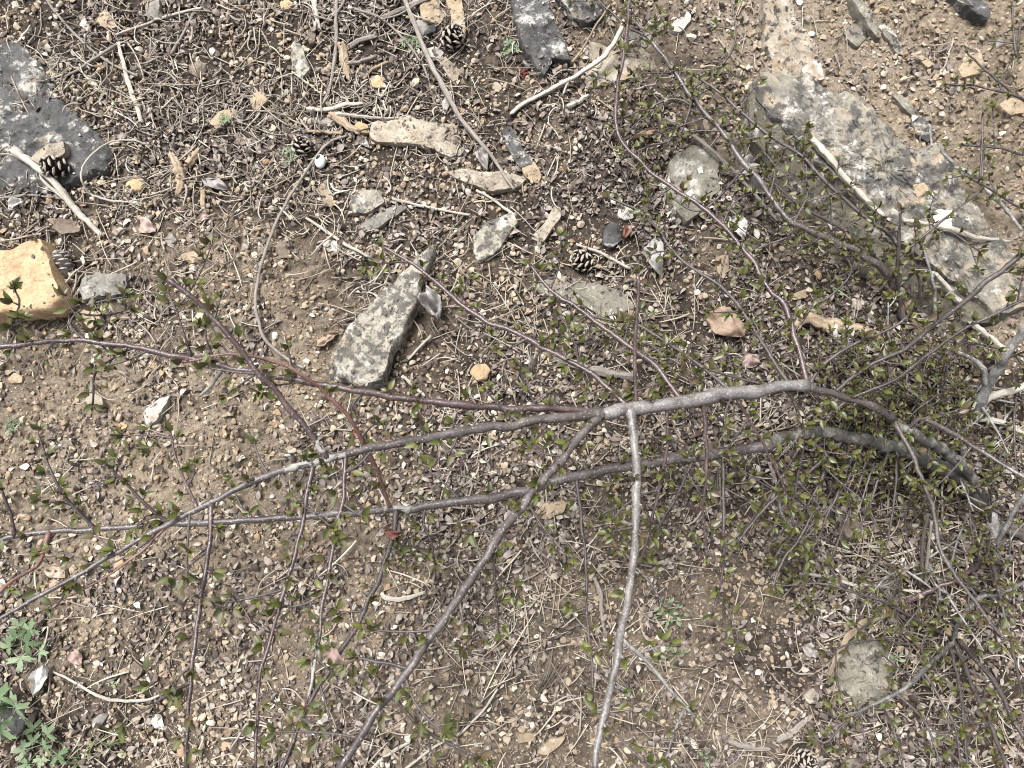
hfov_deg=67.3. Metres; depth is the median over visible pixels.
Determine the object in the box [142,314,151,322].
fallen leaf
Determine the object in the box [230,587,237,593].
fallen leaf
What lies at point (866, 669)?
rock
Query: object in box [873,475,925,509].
straw tuft
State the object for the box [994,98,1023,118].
rock
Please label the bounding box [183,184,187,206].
rootlet
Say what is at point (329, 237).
rootlet
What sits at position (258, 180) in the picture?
rootlet litter
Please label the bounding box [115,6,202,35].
dead twig
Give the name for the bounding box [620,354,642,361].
rootlet
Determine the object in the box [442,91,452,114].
stone
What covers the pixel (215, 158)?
fallen leaf
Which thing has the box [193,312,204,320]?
pebble
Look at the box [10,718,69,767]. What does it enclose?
herb
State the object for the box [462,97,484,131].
straw
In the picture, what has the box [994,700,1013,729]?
rootlet
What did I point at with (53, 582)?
stone
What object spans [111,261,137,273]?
straw
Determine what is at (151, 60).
rootlet
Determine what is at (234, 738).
straw
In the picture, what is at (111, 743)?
grass tuft
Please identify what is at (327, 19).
rootlet
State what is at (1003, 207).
dead twig
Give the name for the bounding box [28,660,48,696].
dead leaf
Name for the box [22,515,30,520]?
pebble
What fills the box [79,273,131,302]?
rock
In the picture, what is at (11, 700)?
herb
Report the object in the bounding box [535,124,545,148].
straw
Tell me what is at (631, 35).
stone
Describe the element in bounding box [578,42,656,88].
stone
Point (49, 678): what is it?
straw
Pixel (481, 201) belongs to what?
rootlet
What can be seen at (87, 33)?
rootlet
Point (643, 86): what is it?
rootlet
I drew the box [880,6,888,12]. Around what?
pebble
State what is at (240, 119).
stone
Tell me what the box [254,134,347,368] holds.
dead twig
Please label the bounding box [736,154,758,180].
dead leaf
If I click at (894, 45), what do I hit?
stone
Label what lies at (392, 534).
dead leaf
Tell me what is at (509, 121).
fallen leaf
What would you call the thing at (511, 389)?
straw
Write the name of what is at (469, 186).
moss cushion
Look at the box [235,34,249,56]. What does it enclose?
straw
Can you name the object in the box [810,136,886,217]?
stick
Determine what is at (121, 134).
pebble
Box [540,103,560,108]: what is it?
rootlet
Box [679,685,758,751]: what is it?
straw tuft
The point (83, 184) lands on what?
dead twig
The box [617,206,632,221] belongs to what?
stone
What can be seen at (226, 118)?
seedling
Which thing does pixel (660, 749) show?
straw
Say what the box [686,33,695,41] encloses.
pebble
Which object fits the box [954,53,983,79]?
rock
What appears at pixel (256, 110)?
rootlet
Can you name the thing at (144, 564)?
fallen leaf
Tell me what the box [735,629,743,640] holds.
fallen leaf
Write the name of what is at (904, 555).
straw
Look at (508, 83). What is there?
straw
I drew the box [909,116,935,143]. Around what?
stone
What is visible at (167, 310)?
fallen leaf
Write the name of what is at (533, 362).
fallen leaf
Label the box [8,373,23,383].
stone
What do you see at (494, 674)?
straw
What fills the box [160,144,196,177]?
straw
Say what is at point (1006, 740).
straw
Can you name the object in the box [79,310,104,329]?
stone
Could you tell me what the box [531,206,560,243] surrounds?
rock
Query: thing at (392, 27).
dead twig
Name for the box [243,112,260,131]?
rootlet
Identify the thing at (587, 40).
dead twig
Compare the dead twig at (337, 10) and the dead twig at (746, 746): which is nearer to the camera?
the dead twig at (746, 746)
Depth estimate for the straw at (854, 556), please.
1.23 m
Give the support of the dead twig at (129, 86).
on the ground
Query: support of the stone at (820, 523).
on the ground
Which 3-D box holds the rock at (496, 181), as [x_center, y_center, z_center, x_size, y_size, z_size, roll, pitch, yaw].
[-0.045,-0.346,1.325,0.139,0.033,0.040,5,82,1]
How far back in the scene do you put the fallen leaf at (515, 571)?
1.24 m
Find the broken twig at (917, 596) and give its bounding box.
[901,564,980,603]
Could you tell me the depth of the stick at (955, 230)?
1.27 m
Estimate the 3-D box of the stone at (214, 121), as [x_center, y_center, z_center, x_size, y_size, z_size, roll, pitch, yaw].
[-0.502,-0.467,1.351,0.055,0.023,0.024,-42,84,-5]
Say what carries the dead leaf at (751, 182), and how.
on the ground
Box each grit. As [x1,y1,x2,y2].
[0,0,1023,767]
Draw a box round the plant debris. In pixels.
[0,0,1023,767]
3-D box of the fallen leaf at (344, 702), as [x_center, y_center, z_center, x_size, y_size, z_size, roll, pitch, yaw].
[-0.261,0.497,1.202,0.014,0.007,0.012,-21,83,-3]
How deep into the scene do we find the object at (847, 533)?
1.23 m
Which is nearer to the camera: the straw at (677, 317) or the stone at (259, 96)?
the straw at (677, 317)
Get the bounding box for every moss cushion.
[117,17,128,28]
[416,238,431,251]
[464,184,476,189]
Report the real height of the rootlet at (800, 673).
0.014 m
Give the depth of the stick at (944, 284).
1.26 m
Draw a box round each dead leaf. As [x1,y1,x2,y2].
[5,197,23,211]
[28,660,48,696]
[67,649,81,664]
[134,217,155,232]
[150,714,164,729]
[194,213,209,222]
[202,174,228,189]
[315,332,338,345]
[325,646,341,663]
[357,137,368,147]
[384,529,401,539]
[418,286,441,320]
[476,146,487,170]
[623,225,631,238]
[632,127,655,140]
[642,382,659,397]
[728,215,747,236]
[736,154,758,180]
[739,176,763,193]
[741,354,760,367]
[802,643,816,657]
[833,319,854,360]
[926,729,936,739]
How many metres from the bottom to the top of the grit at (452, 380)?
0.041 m
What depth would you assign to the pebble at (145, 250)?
1.31 m
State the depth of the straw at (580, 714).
1.21 m
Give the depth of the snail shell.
1.32 m
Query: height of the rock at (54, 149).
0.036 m
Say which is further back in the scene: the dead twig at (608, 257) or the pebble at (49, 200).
the pebble at (49, 200)
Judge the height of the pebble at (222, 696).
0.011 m
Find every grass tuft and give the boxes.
[43,727,103,767]
[101,730,124,752]
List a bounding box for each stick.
[10,145,104,237]
[306,97,364,112]
[334,112,405,119]
[403,0,514,190]
[509,19,626,114]
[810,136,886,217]
[902,219,1012,242]
[932,271,961,303]
[968,320,1005,347]
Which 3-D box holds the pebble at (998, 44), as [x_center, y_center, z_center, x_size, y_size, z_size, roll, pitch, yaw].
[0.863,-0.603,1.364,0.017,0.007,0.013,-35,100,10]
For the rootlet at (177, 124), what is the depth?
1.34 m
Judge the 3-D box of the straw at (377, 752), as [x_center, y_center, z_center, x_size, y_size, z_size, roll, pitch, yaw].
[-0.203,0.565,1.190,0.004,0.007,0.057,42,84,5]
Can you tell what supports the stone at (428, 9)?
on the ground
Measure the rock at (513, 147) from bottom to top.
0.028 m
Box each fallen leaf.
[2,650,8,658]
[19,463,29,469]
[27,713,35,722]
[71,728,79,735]
[105,675,118,681]
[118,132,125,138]
[140,561,147,567]
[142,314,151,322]
[163,304,168,314]
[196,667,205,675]
[201,5,209,12]
[213,153,219,163]
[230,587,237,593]
[251,564,257,571]
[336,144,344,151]
[340,699,349,705]
[353,720,362,726]
[359,229,365,237]
[370,16,376,23]
[401,16,408,22]
[415,615,421,623]
[417,446,427,451]
[422,612,427,620]
[432,483,440,494]
[434,221,443,227]
[440,589,448,598]
[474,709,485,716]
[486,563,492,568]
[497,518,502,526]
[503,550,512,557]
[506,118,514,124]
[509,228,520,234]
[512,567,522,573]
[525,564,531,570]
[526,122,533,127]
[530,358,536,366]
[546,490,554,500]
[575,179,583,184]
[601,169,605,177]
[610,434,622,441]
[663,303,669,311]
[693,431,702,437]
[706,506,713,514]
[710,427,717,435]
[710,761,718,765]
[719,2,724,9]
[728,467,738,474]
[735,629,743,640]
[753,229,759,238]
[809,670,816,680]
[878,746,887,754]
[946,61,951,70]
[997,505,1005,510]
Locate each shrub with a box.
[0,0,1023,767]
[566,0,996,328]
[761,541,1023,767]
[762,290,1023,652]
[941,0,1023,211]
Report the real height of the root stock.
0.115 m
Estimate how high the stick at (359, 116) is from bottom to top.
0.009 m
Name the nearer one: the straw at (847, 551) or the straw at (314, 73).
the straw at (847, 551)
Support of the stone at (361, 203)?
on the ground
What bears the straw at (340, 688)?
on the ground
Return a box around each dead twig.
[0,194,62,199]
[46,0,138,76]
[53,671,162,702]
[54,43,116,82]
[80,139,158,202]
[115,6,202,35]
[116,41,143,124]
[169,14,194,55]
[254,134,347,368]
[305,217,369,257]
[306,129,342,134]
[311,0,320,31]
[322,0,344,106]
[354,7,435,106]
[362,61,388,79]
[371,741,410,767]
[379,719,403,760]
[380,0,427,19]
[380,590,425,601]
[392,197,470,215]
[401,375,424,396]
[405,688,497,767]
[407,335,431,359]
[476,189,515,216]
[571,0,614,62]
[576,243,630,269]
[593,576,606,638]
[639,607,656,644]
[665,116,777,221]
[723,738,772,751]
[799,572,858,588]
[863,582,920,592]
[917,513,928,588]
[924,520,932,583]
[929,131,1023,231]
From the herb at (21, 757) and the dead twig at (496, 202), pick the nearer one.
the herb at (21, 757)
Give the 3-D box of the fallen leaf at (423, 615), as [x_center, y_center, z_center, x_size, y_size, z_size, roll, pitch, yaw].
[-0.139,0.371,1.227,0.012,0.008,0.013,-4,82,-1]
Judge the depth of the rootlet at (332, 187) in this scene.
1.31 m
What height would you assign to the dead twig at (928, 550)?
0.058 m
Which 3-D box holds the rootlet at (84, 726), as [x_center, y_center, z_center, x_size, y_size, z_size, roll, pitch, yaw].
[-0.677,0.557,1.198,0.006,0.007,0.052,23,83,3]
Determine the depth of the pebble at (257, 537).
1.24 m
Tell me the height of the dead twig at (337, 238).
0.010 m
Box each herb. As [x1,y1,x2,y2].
[0,617,48,671]
[0,682,29,740]
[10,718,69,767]
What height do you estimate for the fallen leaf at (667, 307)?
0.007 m
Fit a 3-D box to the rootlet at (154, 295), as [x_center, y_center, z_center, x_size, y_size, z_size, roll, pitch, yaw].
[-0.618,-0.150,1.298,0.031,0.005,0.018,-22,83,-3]
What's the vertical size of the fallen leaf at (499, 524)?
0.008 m
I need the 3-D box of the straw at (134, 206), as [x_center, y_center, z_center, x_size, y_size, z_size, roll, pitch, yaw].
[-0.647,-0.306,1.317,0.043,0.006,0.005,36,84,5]
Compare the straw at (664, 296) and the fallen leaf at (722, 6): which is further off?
the fallen leaf at (722, 6)
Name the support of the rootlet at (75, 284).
on the ground
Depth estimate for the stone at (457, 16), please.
1.36 m
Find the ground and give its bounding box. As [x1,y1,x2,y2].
[0,0,1023,767]
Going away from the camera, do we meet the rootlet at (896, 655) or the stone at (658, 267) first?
the rootlet at (896, 655)
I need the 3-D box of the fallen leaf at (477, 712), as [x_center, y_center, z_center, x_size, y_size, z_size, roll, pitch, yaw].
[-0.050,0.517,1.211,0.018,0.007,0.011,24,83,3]
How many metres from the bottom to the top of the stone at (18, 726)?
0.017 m
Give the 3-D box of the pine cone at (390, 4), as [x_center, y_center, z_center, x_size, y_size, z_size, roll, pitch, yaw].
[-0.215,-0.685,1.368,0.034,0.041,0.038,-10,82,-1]
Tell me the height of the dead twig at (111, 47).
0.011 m
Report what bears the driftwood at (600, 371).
on the ground
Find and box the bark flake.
[306,116,333,125]
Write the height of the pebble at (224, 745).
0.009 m
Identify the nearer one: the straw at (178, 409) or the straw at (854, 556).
the straw at (854, 556)
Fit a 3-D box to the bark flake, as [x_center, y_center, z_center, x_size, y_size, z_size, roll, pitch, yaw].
[-0.333,-0.460,1.345,0.059,0.008,0.017,0,82,0]
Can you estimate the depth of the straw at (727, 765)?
1.19 m
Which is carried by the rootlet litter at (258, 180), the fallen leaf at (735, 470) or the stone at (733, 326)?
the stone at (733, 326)
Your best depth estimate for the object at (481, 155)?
1.31 m
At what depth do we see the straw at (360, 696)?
1.20 m
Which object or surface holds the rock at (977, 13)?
on the ground
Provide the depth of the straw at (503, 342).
1.28 m
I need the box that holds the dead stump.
[956,324,1023,434]
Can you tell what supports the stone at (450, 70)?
on the ground
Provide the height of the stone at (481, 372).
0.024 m
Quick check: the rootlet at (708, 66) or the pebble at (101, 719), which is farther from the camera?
the rootlet at (708, 66)
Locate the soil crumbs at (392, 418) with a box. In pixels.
[0,0,1023,767]
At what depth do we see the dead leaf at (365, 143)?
1.34 m
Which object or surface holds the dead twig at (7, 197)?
on the ground
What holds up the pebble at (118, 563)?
on the ground
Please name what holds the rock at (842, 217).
on the ground
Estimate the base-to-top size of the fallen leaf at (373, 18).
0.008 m
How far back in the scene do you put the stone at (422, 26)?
1.36 m
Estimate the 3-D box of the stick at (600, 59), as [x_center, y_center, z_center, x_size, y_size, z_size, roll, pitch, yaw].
[0.104,-0.534,1.322,0.254,0.042,0.036,-38,84,-5]
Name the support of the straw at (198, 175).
on the ground
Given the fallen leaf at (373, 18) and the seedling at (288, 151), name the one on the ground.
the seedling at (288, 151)
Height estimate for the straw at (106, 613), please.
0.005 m
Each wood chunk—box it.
[200,187,206,213]
[326,111,360,134]
[337,41,351,80]
[346,54,376,66]
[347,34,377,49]
[566,94,590,108]
[775,714,814,743]
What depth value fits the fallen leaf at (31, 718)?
1.20 m
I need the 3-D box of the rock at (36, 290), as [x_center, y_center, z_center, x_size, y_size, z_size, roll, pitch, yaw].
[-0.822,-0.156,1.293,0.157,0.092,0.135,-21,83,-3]
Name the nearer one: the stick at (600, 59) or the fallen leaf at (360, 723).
the fallen leaf at (360, 723)
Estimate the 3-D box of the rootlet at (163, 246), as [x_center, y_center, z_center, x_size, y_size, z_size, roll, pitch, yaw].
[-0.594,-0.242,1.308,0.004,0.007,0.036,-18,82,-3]
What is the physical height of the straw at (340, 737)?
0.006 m
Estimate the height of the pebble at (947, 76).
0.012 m
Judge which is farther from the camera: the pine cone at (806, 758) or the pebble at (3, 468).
the pebble at (3, 468)
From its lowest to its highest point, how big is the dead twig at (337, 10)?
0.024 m
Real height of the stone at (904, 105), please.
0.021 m
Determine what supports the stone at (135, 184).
on the ground
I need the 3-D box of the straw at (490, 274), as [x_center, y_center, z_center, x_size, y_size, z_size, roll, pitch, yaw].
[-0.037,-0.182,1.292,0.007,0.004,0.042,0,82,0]
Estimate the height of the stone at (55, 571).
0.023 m
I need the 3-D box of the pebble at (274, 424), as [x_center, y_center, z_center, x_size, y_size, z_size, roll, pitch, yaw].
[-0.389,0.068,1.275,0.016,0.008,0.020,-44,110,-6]
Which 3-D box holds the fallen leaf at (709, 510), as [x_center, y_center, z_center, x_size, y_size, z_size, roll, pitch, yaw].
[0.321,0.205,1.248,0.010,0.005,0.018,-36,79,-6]
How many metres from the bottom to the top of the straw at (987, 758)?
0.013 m
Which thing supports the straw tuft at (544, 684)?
on the ground
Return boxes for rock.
[0,239,77,324]
[31,141,69,164]
[53,218,82,235]
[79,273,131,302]
[144,395,171,425]
[145,0,162,23]
[290,39,311,79]
[331,246,436,389]
[359,205,407,232]
[369,115,457,159]
[447,168,524,195]
[501,126,531,167]
[510,0,570,78]
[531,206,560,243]
[556,0,603,29]
[662,145,719,226]
[737,90,999,336]
[746,72,1023,319]
[758,0,816,76]
[834,635,895,707]
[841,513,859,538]
[847,0,881,42]
[945,0,990,26]
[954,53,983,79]
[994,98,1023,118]
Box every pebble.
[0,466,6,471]
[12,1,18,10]
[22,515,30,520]
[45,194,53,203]
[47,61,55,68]
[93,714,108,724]
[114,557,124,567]
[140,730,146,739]
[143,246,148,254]
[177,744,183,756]
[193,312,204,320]
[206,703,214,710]
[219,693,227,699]
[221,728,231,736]
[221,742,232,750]
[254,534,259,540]
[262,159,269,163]
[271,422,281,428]
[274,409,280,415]
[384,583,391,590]
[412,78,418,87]
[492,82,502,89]
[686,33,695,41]
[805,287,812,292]
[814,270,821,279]
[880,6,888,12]
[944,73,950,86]
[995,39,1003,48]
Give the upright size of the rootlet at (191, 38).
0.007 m
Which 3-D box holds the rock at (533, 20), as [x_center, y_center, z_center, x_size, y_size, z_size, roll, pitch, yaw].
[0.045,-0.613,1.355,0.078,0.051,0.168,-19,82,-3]
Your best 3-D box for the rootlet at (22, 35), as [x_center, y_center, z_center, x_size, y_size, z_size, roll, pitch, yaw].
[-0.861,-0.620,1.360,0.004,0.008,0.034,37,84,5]
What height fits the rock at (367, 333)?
0.071 m
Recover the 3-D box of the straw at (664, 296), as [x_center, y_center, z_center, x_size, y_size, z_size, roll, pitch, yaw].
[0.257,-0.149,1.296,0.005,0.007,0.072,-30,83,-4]
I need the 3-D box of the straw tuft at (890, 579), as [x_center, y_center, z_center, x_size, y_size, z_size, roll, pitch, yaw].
[0.566,0.317,1.219,0.102,0.041,0.096,31,83,4]
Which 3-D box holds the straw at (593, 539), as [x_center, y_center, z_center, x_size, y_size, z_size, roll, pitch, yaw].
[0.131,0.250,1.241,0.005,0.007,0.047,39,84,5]
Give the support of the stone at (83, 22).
on the ground
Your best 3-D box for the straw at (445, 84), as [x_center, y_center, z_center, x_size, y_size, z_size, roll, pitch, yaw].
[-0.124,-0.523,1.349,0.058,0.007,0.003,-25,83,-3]
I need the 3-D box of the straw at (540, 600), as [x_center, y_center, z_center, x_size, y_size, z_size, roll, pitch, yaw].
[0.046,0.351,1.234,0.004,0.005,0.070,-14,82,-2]
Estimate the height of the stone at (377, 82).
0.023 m
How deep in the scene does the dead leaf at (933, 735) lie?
1.20 m
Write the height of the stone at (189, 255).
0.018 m
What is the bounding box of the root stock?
[926,475,1023,556]
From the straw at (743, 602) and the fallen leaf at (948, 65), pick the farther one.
the fallen leaf at (948, 65)
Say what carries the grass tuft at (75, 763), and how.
on the ground
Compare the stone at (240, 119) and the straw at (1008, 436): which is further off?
the stone at (240, 119)
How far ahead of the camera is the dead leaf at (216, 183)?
1.32 m
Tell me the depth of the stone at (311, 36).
1.37 m
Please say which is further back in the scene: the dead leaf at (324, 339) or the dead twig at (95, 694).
the dead leaf at (324, 339)
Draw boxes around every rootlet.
[0,235,29,241]
[18,25,30,41]
[62,102,79,112]
[67,725,85,757]
[72,269,76,294]
[84,30,89,49]
[119,142,144,147]
[120,91,127,110]
[133,57,158,63]
[134,23,140,44]
[138,290,155,302]
[160,232,165,250]
[164,259,178,283]
[174,110,194,126]
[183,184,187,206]
[187,14,192,41]
[194,736,203,760]
[216,197,242,201]
[223,232,240,246]
[229,723,246,750]
[233,165,251,185]
[233,744,247,767]
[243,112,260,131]
[247,100,267,118]
[263,1,264,26]
[291,75,292,94]
[311,234,333,254]
[312,14,332,20]
[322,72,345,73]
[330,183,349,191]
[345,91,360,108]
[377,479,385,504]
[386,730,411,735]
[421,623,434,629]
[473,200,492,202]
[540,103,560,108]
[555,586,575,605]
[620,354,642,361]
[633,83,656,89]
[700,65,722,69]
[788,663,813,674]
[857,546,889,548]
[893,652,907,674]
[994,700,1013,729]
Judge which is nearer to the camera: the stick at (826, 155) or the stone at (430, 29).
the stick at (826, 155)
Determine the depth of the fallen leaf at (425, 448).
1.26 m
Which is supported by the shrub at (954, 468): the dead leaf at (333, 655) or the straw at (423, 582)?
the dead leaf at (333, 655)
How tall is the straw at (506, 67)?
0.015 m
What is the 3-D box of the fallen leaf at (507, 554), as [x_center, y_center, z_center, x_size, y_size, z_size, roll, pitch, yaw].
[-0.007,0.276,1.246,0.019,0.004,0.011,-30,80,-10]
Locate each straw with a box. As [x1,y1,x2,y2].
[34,573,40,602]
[44,626,48,646]
[46,656,50,697]
[47,596,77,598]
[50,537,70,543]
[53,595,91,607]
[84,671,128,689]
[96,612,114,616]
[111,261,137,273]
[125,197,143,211]
[127,43,143,79]
[134,311,170,327]
[149,617,172,656]
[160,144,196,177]
[176,398,179,424]
[179,171,213,180]
[205,172,250,178]
[221,737,252,740]
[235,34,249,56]
[245,718,265,723]
[252,95,288,125]
[291,71,323,95]
[306,57,317,92]
[316,675,352,694]
[318,540,356,576]
[320,84,322,115]
[321,303,356,315]
[322,727,358,748]
[353,691,387,706]
[364,726,377,767]
[368,736,393,763]
[373,260,389,283]
[386,569,430,586]
[406,91,421,114]
[414,664,452,669]
[426,80,456,91]
[438,217,473,247]
[440,458,458,498]
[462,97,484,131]
[464,484,473,517]
[481,652,506,701]
[483,332,519,352]
[486,67,534,67]
[488,264,491,287]
[489,78,528,91]
[492,284,515,322]
[492,545,525,584]
[505,370,516,404]
[508,612,534,655]
[510,565,548,586]
[523,595,528,644]
[534,582,544,622]
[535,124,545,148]
[546,643,572,649]
[579,692,581,733]
[583,527,600,549]
[609,716,636,724]
[639,745,683,759]
[654,277,676,312]
[659,313,690,322]
[672,686,704,724]
[699,237,741,240]
[712,725,728,767]
[726,589,752,621]
[732,576,742,624]
[759,398,761,422]
[823,543,872,561]
[834,555,878,558]
[899,542,910,565]
[962,627,985,654]
[979,752,1023,762]
[989,425,1023,452]
[999,720,1016,758]
[1002,719,1007,737]
[1012,562,1014,603]
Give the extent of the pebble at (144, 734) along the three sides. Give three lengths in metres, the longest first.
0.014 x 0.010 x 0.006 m
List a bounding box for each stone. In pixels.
[0,41,114,199]
[0,698,27,739]
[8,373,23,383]
[44,565,68,577]
[49,579,62,590]
[79,18,90,31]
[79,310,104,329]
[86,393,107,410]
[91,10,116,30]
[116,422,127,430]
[126,177,144,193]
[129,659,144,675]
[165,233,177,247]
[178,250,211,264]
[189,61,208,79]
[210,108,238,130]
[234,132,247,145]
[236,108,246,124]
[250,92,269,109]
[275,241,290,257]
[280,0,292,11]
[307,27,315,46]
[318,183,333,208]
[323,240,340,252]
[326,364,347,383]
[349,190,385,216]
[354,122,369,135]
[370,75,384,88]
[416,18,428,35]
[419,0,445,25]
[424,24,436,37]
[425,46,443,58]
[440,57,458,85]
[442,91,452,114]
[446,0,466,37]
[470,364,490,381]
[472,213,518,263]
[516,731,535,742]
[522,160,540,183]
[533,276,634,316]
[536,501,566,519]
[537,735,564,754]
[555,221,564,231]
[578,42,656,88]
[602,222,620,248]
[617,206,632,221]
[628,32,647,48]
[644,231,663,274]
[669,11,690,34]
[703,306,744,336]
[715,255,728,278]
[792,289,805,300]
[799,61,824,84]
[802,688,818,703]
[815,518,825,528]
[841,25,865,48]
[878,23,903,55]
[891,95,918,117]
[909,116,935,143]
[915,54,934,68]
[958,78,977,87]
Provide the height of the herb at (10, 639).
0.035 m
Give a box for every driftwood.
[168,150,186,198]
[183,146,202,169]
[553,356,638,379]
[794,312,882,339]
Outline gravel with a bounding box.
[0,0,1023,767]
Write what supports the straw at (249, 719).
on the ground
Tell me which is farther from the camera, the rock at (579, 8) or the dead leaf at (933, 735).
the rock at (579, 8)
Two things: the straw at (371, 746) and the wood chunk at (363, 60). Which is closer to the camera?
the straw at (371, 746)
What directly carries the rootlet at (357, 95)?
on the ground
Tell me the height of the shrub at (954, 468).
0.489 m
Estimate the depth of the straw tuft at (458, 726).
1.19 m
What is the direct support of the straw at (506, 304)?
on the ground
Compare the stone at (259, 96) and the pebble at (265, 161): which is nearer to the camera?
the pebble at (265, 161)
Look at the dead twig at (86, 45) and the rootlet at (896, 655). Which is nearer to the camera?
the rootlet at (896, 655)
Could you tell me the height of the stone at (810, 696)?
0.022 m
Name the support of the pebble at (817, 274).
on the ground
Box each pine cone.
[38,155,70,178]
[52,249,72,278]
[291,134,310,157]
[382,0,399,8]
[440,23,464,51]
[569,250,592,271]
[794,748,818,767]
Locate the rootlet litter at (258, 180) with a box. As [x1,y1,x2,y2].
[0,0,1023,767]
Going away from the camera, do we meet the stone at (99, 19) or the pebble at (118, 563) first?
the pebble at (118, 563)
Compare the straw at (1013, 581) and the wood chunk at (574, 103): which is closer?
the straw at (1013, 581)
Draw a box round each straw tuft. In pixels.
[415,692,492,752]
[522,641,568,695]
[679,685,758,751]
[843,547,902,624]
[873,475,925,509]
[876,594,945,678]
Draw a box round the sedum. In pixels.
[517,67,530,78]
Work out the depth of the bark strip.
1.21 m
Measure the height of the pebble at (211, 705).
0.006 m
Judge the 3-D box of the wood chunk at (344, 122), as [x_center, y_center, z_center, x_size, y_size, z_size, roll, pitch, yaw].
[-0.290,-0.455,1.342,0.075,0.019,0.019,35,83,5]
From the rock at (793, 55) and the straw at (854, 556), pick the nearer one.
the straw at (854, 556)
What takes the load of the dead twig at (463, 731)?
on the ground
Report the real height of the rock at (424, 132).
0.047 m
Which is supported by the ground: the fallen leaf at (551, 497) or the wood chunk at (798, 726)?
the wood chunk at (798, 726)
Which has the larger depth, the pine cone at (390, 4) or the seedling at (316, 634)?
the pine cone at (390, 4)
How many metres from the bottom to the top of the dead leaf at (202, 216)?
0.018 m
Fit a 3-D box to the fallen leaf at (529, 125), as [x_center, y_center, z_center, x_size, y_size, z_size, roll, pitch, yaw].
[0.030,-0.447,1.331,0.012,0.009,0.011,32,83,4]
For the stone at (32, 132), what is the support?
on the ground
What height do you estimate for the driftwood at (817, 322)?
0.032 m
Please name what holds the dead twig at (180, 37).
on the ground
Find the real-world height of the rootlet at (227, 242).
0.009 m
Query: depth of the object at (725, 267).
1.30 m
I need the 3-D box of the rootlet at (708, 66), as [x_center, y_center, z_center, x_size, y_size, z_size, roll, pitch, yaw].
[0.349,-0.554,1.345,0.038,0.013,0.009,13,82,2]
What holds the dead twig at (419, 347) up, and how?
on the ground
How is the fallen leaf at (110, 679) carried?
on the ground
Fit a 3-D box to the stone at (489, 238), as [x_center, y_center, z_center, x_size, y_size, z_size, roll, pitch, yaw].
[-0.034,-0.250,1.301,0.052,0.026,0.105,32,83,4]
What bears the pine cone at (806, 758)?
on the ground
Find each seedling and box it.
[3,417,20,435]
[105,678,119,685]
[217,113,229,125]
[279,145,298,162]
[307,633,327,650]
[399,35,418,53]
[502,37,518,54]
[653,597,688,629]
[665,645,688,667]
[696,745,713,767]
[832,285,843,300]
[891,651,905,670]
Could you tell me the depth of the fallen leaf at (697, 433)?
1.26 m
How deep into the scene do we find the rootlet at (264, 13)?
1.37 m
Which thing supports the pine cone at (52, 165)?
on the stone at (32, 132)
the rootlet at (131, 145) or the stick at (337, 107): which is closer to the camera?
the rootlet at (131, 145)
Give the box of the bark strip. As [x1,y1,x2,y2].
[828,606,902,676]
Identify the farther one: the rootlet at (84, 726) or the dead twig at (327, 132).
the dead twig at (327, 132)
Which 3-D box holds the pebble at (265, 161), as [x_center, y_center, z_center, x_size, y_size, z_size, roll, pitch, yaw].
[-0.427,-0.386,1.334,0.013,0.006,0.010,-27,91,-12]
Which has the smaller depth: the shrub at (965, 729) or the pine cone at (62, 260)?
the shrub at (965, 729)
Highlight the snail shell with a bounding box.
[315,155,325,168]
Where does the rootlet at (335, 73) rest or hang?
on the ground
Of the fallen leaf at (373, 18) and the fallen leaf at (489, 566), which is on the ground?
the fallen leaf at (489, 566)
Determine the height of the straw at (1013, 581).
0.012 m
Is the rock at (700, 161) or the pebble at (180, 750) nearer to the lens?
the pebble at (180, 750)
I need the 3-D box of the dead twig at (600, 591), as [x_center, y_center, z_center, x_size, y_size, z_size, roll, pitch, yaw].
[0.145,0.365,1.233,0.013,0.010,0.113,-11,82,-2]
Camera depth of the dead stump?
1.21 m
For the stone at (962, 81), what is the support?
on the ground
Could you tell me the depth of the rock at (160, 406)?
1.26 m
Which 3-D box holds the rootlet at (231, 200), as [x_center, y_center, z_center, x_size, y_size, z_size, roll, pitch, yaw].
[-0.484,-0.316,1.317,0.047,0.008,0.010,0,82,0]
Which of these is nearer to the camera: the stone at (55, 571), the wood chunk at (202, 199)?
the stone at (55, 571)
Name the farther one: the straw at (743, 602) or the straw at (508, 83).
the straw at (508, 83)
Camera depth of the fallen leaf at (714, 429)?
1.26 m
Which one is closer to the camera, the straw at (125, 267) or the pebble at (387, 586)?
the pebble at (387, 586)

